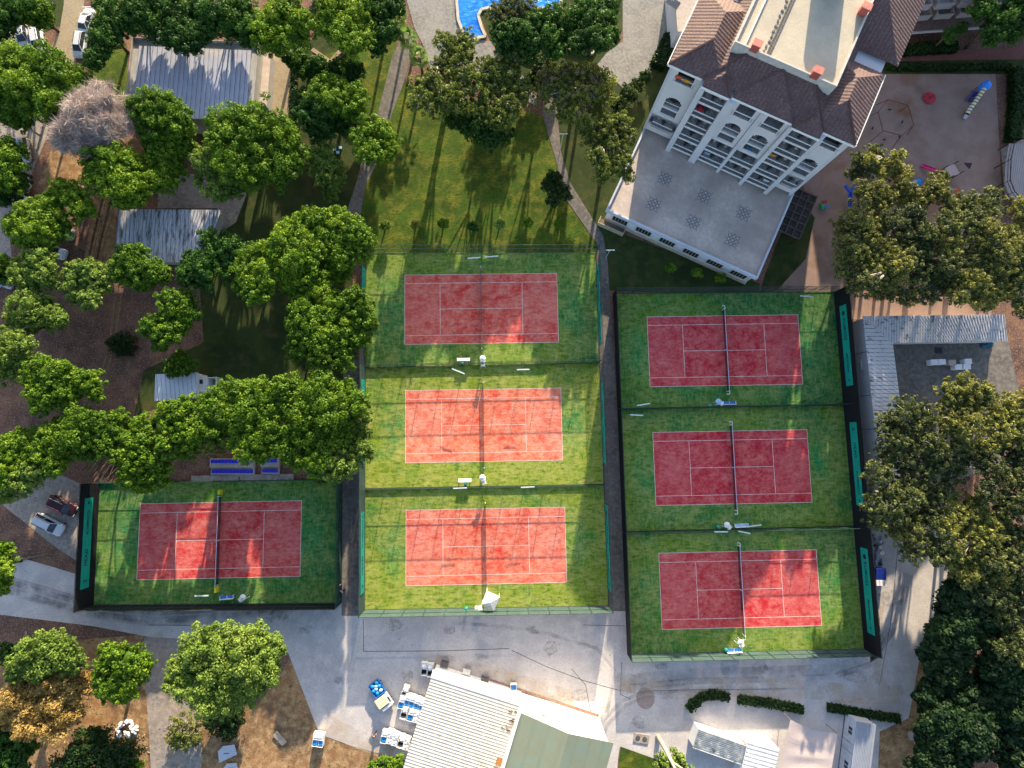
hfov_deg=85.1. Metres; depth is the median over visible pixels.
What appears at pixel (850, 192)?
water slide toy
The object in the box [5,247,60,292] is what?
tree
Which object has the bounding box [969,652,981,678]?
dead tree
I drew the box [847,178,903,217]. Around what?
eucalyptus tree
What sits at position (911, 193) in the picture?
eucalyptus tree
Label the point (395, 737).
laundry cart
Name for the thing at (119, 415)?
pine tree
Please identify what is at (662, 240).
window
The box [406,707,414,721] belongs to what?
laundry cart
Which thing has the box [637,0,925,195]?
hotel
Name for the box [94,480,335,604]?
tennis court
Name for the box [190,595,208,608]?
floodlight
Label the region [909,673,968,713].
forest tree
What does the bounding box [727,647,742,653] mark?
bench
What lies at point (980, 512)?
eucalyptus tree
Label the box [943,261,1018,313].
eucalyptus tree
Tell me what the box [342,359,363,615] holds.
road
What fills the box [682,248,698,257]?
window
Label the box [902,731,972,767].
forest tree
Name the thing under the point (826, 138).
balcony door
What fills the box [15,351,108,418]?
broadleaf tree
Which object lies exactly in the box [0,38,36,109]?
pine tree
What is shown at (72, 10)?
road
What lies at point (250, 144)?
pine tree
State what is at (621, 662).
road joints
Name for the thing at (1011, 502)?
eucalyptus tree
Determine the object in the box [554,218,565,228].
shrub
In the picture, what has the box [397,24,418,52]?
palm tree
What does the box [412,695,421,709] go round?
laundry cart
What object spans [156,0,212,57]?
pine tree
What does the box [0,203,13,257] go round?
parking area
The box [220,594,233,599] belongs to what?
bench
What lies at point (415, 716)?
laundry cart
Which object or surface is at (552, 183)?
shrub
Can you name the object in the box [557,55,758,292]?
lawn
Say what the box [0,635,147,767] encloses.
soil
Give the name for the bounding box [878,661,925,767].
soil
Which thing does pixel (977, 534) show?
eucalyptus tree
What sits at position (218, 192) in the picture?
pine tree
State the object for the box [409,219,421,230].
pine tree
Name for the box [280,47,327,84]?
pine tree
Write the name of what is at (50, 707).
rusty tree
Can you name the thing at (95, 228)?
wheel ruts
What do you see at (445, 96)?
pine tree
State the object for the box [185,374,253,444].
tree
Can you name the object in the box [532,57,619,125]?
pine tree
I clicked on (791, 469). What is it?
tennis court
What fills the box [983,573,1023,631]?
eucalyptus tree
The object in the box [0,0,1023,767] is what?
ground
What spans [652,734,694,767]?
leaning tree
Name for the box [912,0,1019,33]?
neighbour building
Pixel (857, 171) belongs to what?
eucalyptus tree
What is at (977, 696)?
forest tree
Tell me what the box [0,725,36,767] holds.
tree
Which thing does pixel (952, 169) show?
climbing frame
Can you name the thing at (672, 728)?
pavement
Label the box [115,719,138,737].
rubbish heap
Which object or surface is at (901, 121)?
swing frame
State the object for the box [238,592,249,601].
umpire chair
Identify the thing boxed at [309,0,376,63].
pine tree
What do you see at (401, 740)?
laundry cart
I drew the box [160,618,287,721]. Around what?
tree
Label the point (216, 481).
fence
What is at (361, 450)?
pine tree
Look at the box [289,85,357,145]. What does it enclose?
pine tree
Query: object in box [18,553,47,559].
fallen log
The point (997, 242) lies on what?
eucalyptus tree
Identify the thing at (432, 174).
lawn
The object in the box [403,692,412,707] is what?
laundry cart
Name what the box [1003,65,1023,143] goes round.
hedge
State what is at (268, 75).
hut annex
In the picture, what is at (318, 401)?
broadleaf tree
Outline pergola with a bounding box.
[778,189,817,244]
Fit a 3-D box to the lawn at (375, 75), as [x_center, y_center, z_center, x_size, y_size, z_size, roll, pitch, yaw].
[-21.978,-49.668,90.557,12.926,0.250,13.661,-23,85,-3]
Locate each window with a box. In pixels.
[612,216,627,225]
[635,227,651,236]
[658,238,674,247]
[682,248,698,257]
[706,259,722,267]
[729,270,746,279]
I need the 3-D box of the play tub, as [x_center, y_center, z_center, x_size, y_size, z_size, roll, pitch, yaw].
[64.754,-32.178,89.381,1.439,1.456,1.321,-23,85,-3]
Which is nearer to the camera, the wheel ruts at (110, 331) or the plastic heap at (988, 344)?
the wheel ruts at (110, 331)
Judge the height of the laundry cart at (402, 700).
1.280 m
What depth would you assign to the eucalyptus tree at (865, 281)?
77.32 m
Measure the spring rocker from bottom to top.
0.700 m
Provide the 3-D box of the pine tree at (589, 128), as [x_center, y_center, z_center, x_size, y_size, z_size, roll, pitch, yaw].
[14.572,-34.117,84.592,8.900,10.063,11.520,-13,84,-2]
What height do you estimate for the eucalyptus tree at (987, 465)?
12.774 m
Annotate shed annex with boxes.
[198,377,212,392]
[209,377,221,385]
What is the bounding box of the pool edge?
[455,0,562,40]
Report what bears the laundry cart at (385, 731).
on the road at (338, 671)
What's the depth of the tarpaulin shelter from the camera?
78.44 m
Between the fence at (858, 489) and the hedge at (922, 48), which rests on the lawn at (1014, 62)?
the hedge at (922, 48)
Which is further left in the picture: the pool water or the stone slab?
the pool water
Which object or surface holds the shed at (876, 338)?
on the pavement at (993, 365)
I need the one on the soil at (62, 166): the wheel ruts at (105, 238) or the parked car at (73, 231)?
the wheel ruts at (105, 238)
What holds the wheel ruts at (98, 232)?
on the soil at (62, 166)
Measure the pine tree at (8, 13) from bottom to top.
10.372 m
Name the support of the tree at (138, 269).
on the ground at (80, 344)
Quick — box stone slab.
[908,731,913,740]
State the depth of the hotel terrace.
85.36 m
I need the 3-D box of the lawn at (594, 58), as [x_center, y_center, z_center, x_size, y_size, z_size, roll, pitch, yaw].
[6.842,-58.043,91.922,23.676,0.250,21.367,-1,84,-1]
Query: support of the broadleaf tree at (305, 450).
on the ground at (80, 344)
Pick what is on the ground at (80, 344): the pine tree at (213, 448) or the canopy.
the pine tree at (213, 448)
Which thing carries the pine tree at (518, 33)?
on the lawn at (594, 58)
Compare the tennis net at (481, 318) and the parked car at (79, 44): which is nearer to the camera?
the tennis net at (481, 318)
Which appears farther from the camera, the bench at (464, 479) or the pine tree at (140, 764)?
the bench at (464, 479)
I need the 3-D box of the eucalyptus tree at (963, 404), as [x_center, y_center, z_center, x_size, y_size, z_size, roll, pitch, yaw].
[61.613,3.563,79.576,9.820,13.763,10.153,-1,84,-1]
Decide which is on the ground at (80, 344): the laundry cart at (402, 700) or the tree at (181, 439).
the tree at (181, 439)
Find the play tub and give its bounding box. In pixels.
[909,178,922,185]
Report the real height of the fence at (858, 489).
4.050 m
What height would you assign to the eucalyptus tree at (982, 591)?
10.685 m
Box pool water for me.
[458,0,559,36]
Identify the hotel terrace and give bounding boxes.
[597,128,794,284]
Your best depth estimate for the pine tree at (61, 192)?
79.32 m
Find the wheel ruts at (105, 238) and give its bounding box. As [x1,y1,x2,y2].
[100,208,113,260]
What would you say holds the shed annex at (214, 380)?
on the lawn at (242, 340)
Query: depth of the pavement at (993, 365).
86.98 m
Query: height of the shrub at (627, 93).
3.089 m
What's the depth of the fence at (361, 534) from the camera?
80.91 m
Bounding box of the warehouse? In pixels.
[501,693,612,767]
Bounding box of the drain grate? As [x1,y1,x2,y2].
[935,347,941,352]
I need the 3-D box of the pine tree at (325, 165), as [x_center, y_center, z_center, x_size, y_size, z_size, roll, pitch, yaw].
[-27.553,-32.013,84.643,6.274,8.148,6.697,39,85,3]
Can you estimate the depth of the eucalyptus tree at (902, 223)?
77.93 m
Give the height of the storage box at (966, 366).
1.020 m
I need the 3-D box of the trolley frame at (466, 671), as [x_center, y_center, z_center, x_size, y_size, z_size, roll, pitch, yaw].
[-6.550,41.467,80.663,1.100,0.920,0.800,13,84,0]
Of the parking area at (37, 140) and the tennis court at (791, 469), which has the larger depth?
the parking area at (37, 140)
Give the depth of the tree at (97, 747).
74.64 m
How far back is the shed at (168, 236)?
83.89 m
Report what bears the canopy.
on the tennis court at (537, 546)
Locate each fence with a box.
[73,482,99,612]
[76,603,335,611]
[88,479,312,483]
[335,481,342,608]
[358,364,365,616]
[358,606,613,617]
[359,266,365,366]
[365,360,601,367]
[365,484,606,489]
[369,244,597,252]
[596,244,613,612]
[613,289,631,661]
[614,286,845,293]
[617,403,854,409]
[622,526,865,534]
[628,649,877,661]
[834,285,882,658]
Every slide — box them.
[920,164,939,172]
[963,80,991,119]
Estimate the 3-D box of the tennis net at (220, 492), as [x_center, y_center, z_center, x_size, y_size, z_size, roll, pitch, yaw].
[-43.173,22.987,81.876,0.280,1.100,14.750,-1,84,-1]
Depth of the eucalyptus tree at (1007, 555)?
74.72 m
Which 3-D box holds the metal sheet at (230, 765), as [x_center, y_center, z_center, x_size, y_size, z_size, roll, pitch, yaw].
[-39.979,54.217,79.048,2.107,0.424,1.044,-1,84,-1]
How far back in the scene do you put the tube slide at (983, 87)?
90.26 m
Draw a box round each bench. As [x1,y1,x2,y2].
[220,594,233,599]
[457,357,469,360]
[458,478,470,481]
[723,401,735,404]
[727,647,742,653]
[734,523,748,527]
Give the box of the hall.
[123,37,262,133]
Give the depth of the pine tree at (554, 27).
80.47 m
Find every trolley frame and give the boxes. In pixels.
[440,660,448,667]
[462,667,470,675]
[481,676,488,682]
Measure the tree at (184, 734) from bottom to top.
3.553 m
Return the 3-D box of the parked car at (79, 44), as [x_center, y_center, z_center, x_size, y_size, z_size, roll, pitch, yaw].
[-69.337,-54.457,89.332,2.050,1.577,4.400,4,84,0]
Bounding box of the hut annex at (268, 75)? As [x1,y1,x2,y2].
[260,53,275,112]
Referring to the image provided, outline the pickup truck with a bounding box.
[368,678,393,710]
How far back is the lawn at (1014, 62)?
92.33 m
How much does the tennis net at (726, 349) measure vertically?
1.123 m
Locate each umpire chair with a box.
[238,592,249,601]
[479,474,485,483]
[480,355,485,367]
[715,399,723,405]
[721,522,731,529]
[734,639,744,647]
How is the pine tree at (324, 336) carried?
on the lawn at (242, 340)
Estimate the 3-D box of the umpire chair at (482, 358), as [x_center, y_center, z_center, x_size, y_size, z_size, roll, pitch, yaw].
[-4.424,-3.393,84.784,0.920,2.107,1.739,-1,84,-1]
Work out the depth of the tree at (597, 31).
79.79 m
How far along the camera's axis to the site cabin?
78.55 m
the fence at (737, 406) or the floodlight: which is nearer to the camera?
the floodlight
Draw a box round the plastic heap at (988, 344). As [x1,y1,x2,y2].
[980,342,993,347]
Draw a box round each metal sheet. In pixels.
[218,744,236,762]
[224,763,236,767]
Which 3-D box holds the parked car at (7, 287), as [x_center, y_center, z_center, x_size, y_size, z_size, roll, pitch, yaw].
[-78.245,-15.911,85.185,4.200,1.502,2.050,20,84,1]
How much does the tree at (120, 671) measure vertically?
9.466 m
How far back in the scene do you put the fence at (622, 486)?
82.68 m
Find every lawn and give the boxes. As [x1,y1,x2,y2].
[9,0,63,31]
[84,36,126,106]
[134,0,399,415]
[325,30,396,119]
[356,79,597,253]
[481,0,622,84]
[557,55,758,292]
[619,746,656,767]
[760,213,814,291]
[881,49,1023,73]
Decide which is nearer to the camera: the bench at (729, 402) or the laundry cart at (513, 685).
the laundry cart at (513, 685)
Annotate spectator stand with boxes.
[210,458,255,474]
[260,457,279,473]
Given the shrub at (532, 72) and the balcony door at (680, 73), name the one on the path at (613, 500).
the shrub at (532, 72)
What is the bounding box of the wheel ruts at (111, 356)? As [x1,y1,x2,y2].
[107,296,121,369]
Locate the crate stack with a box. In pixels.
[874,567,879,573]
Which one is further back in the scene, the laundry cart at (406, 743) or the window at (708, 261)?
the window at (708, 261)
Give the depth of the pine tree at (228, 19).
81.52 m
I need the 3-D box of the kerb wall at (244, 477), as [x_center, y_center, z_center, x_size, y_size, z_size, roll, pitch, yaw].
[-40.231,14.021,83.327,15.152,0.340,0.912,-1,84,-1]
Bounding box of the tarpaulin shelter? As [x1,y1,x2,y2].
[776,711,836,767]
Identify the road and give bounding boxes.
[0,512,951,767]
[9,558,75,583]
[51,0,83,64]
[143,634,200,767]
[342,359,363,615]
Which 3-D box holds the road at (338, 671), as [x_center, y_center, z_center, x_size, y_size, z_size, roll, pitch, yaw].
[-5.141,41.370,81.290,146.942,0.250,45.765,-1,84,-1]
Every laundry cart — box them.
[312,730,320,746]
[316,731,325,747]
[380,727,388,743]
[385,728,394,744]
[391,730,400,746]
[397,693,405,708]
[397,732,405,748]
[399,705,408,719]
[400,683,410,697]
[402,734,411,750]
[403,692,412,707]
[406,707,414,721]
[408,693,416,708]
[411,709,420,723]
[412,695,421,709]
[416,697,424,710]
[421,661,427,675]
[427,662,433,676]
[510,682,516,691]
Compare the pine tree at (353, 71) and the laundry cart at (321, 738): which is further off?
the pine tree at (353, 71)
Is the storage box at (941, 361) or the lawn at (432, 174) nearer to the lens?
the storage box at (941, 361)
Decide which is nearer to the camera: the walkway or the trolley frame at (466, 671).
the trolley frame at (466, 671)
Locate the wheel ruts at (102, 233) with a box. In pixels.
[96,199,110,259]
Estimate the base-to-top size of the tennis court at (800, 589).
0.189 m
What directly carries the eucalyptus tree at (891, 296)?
on the playground sand
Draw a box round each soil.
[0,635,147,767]
[37,129,146,263]
[200,658,384,767]
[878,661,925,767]
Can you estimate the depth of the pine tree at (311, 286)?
77.50 m
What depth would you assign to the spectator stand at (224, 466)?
83.06 m
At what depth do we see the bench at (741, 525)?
83.43 m
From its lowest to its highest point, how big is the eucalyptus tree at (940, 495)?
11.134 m
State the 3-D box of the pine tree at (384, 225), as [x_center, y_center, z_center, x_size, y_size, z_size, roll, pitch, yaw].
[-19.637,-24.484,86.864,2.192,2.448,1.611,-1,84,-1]
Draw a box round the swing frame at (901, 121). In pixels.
[869,99,913,146]
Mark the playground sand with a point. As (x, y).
(942, 133)
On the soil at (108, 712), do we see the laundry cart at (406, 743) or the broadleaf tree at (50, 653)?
the broadleaf tree at (50, 653)
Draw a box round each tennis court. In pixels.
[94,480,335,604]
[365,363,602,487]
[365,484,607,609]
[366,253,598,366]
[615,292,842,408]
[617,405,853,530]
[626,526,863,653]
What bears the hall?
on the ground at (80, 344)
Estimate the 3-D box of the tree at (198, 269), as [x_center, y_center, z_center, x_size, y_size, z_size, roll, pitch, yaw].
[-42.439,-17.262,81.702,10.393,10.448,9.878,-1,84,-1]
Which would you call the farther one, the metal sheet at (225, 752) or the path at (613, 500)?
the path at (613, 500)
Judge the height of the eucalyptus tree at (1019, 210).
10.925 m
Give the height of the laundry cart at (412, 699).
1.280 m
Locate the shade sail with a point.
(968, 165)
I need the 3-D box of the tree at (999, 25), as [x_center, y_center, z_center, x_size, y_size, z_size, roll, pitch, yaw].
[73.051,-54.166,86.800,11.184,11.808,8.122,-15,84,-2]
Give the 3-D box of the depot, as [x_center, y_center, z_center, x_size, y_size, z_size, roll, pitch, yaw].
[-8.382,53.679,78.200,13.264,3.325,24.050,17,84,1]
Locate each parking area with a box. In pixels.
[0,116,47,179]
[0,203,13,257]
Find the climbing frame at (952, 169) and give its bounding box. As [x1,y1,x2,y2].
[941,161,963,179]
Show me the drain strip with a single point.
(555, 701)
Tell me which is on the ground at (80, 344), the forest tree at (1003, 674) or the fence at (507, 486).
the forest tree at (1003, 674)
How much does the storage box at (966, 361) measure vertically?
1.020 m
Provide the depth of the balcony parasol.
75.90 m
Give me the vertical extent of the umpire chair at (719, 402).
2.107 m
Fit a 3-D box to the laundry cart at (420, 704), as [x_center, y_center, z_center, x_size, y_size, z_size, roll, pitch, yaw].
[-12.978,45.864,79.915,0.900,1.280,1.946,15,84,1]
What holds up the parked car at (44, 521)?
on the pavement at (26, 509)
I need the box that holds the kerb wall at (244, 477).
[191,474,293,481]
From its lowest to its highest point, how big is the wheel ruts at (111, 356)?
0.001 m
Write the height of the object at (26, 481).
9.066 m
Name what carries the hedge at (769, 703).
on the road at (338, 671)
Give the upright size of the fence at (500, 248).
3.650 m
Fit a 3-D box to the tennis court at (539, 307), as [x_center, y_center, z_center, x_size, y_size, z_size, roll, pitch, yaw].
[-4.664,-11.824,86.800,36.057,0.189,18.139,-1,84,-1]
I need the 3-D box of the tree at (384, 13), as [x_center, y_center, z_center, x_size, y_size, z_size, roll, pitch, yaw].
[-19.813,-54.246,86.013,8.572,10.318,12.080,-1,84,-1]
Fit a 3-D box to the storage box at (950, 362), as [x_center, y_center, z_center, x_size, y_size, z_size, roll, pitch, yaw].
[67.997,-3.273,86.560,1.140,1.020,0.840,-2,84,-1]
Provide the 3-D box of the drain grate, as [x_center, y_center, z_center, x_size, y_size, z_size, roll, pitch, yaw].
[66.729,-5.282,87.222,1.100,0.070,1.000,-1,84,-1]
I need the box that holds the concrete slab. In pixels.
[273,731,286,745]
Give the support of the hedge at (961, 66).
on the lawn at (1014, 62)
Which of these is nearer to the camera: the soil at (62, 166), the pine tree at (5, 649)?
the pine tree at (5, 649)
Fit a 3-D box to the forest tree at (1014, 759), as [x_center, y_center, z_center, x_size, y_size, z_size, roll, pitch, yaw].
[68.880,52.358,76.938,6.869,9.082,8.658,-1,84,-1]
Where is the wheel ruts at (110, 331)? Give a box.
[101,296,116,369]
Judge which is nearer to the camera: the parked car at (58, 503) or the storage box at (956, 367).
the parked car at (58, 503)
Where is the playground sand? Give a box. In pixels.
[782,74,1001,318]
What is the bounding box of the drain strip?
[489,678,598,716]
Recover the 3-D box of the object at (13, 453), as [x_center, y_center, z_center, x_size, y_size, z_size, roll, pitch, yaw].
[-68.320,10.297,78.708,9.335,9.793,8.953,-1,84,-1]
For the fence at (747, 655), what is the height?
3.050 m
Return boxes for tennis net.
[214,489,222,592]
[480,266,481,348]
[483,383,484,467]
[485,502,486,590]
[722,305,729,394]
[730,421,737,514]
[737,542,745,639]
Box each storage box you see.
[926,359,937,365]
[938,359,945,364]
[944,360,955,365]
[950,364,962,369]
[959,359,971,363]
[962,364,970,369]
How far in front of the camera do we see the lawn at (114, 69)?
89.80 m
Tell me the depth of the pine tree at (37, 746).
76.41 m
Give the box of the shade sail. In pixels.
[957,163,971,173]
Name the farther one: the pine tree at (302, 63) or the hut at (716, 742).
the pine tree at (302, 63)
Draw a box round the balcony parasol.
[697,105,703,111]
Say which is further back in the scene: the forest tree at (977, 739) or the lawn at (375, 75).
the lawn at (375, 75)
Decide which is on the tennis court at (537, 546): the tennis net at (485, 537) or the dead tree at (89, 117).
the tennis net at (485, 537)
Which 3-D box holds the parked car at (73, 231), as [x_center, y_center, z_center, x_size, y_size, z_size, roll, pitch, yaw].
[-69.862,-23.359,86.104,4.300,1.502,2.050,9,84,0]
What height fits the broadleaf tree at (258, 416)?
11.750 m
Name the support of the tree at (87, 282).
on the ground at (80, 344)
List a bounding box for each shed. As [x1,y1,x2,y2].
[116,209,229,264]
[154,372,206,400]
[852,314,1007,507]
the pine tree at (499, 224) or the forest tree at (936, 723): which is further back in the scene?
the pine tree at (499, 224)
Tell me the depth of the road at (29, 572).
81.52 m
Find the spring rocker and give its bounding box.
[819,200,829,209]
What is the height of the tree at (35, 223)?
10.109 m
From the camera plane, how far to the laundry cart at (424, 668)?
80.29 m
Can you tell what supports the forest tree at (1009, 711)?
on the ground at (80, 344)
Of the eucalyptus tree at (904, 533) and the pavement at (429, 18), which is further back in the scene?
the pavement at (429, 18)
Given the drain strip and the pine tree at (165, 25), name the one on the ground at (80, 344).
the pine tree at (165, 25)
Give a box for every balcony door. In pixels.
[678,69,694,80]
[824,134,842,144]
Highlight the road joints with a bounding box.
[169,550,897,711]
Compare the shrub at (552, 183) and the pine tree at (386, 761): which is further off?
the shrub at (552, 183)
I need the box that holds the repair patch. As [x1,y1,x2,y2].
[636,687,654,708]
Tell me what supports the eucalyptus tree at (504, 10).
on the lawn at (594, 58)
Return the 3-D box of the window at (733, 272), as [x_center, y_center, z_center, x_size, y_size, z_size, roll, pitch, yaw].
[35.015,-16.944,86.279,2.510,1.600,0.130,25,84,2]
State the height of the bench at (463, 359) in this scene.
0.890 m
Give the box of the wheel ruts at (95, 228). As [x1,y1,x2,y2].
[88,199,103,257]
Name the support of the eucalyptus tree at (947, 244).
on the playground sand
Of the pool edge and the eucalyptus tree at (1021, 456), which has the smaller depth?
the eucalyptus tree at (1021, 456)
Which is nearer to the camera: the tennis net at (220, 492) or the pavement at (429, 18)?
the tennis net at (220, 492)
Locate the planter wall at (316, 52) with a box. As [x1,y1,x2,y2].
[311,48,343,62]
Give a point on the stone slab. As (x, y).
(910, 734)
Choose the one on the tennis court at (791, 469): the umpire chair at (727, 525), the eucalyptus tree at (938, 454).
the umpire chair at (727, 525)
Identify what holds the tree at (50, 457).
on the ground at (80, 344)
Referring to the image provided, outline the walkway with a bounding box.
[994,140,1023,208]
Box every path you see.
[272,53,291,115]
[347,32,411,217]
[542,81,624,610]
[900,48,1023,60]
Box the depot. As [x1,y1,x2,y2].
[403,664,521,767]
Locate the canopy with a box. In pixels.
[481,591,499,610]
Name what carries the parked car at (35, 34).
on the parking area
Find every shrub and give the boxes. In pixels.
[104,329,138,357]
[201,703,247,742]
[522,54,558,88]
[540,168,573,208]
[604,67,652,119]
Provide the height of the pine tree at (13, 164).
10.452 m
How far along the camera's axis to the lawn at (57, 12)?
90.72 m
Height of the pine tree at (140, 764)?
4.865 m
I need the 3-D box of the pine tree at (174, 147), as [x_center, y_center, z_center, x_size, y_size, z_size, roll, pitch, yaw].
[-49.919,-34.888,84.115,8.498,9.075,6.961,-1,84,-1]
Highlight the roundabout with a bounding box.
[923,92,935,103]
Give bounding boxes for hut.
[688,721,745,764]
[733,731,779,767]
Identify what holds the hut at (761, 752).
on the pavement at (672, 728)
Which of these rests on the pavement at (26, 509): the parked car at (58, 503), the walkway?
the parked car at (58, 503)
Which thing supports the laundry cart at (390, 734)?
on the road at (338, 671)
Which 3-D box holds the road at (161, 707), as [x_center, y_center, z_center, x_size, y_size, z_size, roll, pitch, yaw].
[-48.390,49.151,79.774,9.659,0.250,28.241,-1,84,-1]
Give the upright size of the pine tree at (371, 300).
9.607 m
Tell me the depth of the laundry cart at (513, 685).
80.18 m
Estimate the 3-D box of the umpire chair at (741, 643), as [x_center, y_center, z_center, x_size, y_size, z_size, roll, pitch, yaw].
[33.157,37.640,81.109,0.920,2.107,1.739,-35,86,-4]
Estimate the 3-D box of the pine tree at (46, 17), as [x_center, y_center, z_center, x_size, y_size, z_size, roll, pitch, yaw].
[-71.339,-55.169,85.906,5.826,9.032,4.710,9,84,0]
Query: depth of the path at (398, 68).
90.11 m
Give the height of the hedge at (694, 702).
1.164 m
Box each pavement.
[2,474,79,559]
[157,174,245,228]
[407,0,536,104]
[598,0,666,87]
[620,695,906,767]
[856,319,1018,489]
[1001,140,1023,206]
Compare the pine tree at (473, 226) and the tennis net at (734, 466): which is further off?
the pine tree at (473, 226)
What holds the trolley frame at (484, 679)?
on the road at (338, 671)
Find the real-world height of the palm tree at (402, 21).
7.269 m
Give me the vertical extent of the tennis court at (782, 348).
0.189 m
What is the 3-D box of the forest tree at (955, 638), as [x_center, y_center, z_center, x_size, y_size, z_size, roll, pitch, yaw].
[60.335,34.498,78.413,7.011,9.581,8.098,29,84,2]
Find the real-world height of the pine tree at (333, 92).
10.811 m
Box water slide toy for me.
[840,184,856,206]
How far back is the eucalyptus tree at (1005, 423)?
75.17 m
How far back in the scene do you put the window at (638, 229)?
86.80 m
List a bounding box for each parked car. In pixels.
[0,279,14,288]
[13,194,30,203]
[14,137,33,162]
[15,25,30,47]
[27,27,44,50]
[31,513,65,535]
[38,247,68,259]
[45,495,78,516]
[62,229,75,240]
[71,30,87,58]
[77,8,95,33]
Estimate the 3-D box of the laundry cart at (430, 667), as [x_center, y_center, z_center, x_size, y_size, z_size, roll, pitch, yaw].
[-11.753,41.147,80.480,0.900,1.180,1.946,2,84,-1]
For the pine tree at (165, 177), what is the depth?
80.89 m
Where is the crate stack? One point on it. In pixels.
(877, 571)
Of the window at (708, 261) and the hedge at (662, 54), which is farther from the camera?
the hedge at (662, 54)
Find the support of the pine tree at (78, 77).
on the ground at (80, 344)
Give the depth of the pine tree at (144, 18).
81.61 m
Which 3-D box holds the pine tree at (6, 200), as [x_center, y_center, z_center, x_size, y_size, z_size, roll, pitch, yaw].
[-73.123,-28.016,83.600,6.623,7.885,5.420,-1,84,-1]
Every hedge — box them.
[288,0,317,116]
[649,32,674,72]
[685,688,730,713]
[737,694,804,714]
[826,702,901,724]
[886,61,1012,72]
[902,39,959,58]
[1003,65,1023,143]
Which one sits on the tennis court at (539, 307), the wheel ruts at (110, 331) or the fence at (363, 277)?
the fence at (363, 277)
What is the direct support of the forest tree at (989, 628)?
on the ground at (80, 344)
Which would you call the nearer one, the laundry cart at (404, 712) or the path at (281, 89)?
the laundry cart at (404, 712)
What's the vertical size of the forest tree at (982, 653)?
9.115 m
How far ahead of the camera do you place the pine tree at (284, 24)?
80.49 m
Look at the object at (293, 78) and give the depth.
89.67 m
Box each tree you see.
[0,0,57,45]
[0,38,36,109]
[0,88,57,134]
[0,132,32,195]
[0,172,33,207]
[0,194,78,253]
[0,253,13,285]
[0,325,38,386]
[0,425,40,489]
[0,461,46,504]
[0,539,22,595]
[0,640,22,666]
[0,657,92,746]
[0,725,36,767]
[1,288,69,335]
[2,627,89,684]
[4,37,85,121]
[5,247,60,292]
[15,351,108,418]
[16,0,59,32]
[20,413,74,479]
[29,741,41,750]
[39,177,98,223]
[43,75,137,160]
[47,723,146,767]
[50,402,126,464]
[54,62,98,89]
[57,256,113,311]
[74,140,155,210]
[81,0,129,72]
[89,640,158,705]
[106,242,172,292]
[108,406,131,442]
[108,411,175,484]
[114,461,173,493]
[117,0,173,46]
[117,756,145,767]
[123,84,195,143]
[135,286,204,352]
[140,121,199,165]
[140,147,189,195]
[150,392,214,461]
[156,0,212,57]
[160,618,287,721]
[161,348,198,379]
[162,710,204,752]
[164,9,190,33]
[174,226,246,292]
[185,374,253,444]
[186,145,251,202]
[192,0,261,49]
[193,431,236,458]
[201,90,311,195]
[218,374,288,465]
[228,238,284,307]
[246,0,314,58]
[264,205,332,283]
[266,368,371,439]
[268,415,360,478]
[278,261,352,307]
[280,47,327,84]
[282,283,378,376]
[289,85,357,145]
[301,66,370,122]
[303,140,347,188]
[308,204,377,276]
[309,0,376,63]
[312,403,378,488]
[321,171,346,202]
[324,54,366,88]
[347,112,404,166]
[347,294,379,342]
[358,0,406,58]
[366,752,404,767]
[378,220,391,230]
[391,8,407,41]
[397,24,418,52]
[405,59,481,121]
[407,45,429,74]
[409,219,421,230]
[419,25,478,91]
[437,217,448,228]
[444,111,516,154]
[462,47,534,134]
[466,221,479,231]
[484,0,541,24]
[486,17,546,65]
[494,217,505,229]
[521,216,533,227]
[525,0,578,61]
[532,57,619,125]
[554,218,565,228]
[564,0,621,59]
[575,109,636,185]
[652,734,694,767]
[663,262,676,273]
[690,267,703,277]
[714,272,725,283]
[828,199,894,271]
[834,221,923,307]
[843,143,889,180]
[844,220,969,298]
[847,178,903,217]
[858,459,928,532]
[860,148,914,185]
[862,231,920,292]
[868,394,944,475]
[877,200,936,250]
[883,467,936,550]
[890,170,952,209]
[897,475,963,571]
[898,252,965,305]
[901,424,984,491]
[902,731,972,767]
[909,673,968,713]
[912,698,968,752]
[913,636,977,687]
[919,612,984,659]
[926,369,1006,444]
[929,223,968,264]
[931,572,984,630]
[932,185,1007,239]
[934,488,1010,557]
[936,21,969,46]
[937,499,1017,563]
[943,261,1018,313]
[944,548,1017,591]
[947,707,999,766]
[957,216,1021,283]
[957,672,996,725]
[962,442,1007,504]
[962,571,1023,627]
[964,0,1023,48]
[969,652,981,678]
[971,388,1023,459]
[974,506,1023,580]
[974,605,1008,652]
[974,642,1023,696]
[980,447,1023,517]
[980,629,1023,656]
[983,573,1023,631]
[985,680,1023,731]
[986,614,1023,668]
[990,725,1023,767]
[991,428,1023,466]
[993,195,1023,272]
[998,746,1023,767]
[999,251,1023,320]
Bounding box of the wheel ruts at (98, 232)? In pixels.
[91,199,107,260]
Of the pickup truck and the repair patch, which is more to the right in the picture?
the repair patch
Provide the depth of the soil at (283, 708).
79.72 m
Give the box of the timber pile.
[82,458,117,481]
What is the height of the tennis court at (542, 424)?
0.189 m
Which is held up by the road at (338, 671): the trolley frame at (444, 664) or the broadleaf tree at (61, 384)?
the trolley frame at (444, 664)
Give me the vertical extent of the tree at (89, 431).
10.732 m
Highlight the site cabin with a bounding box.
[838,714,875,767]

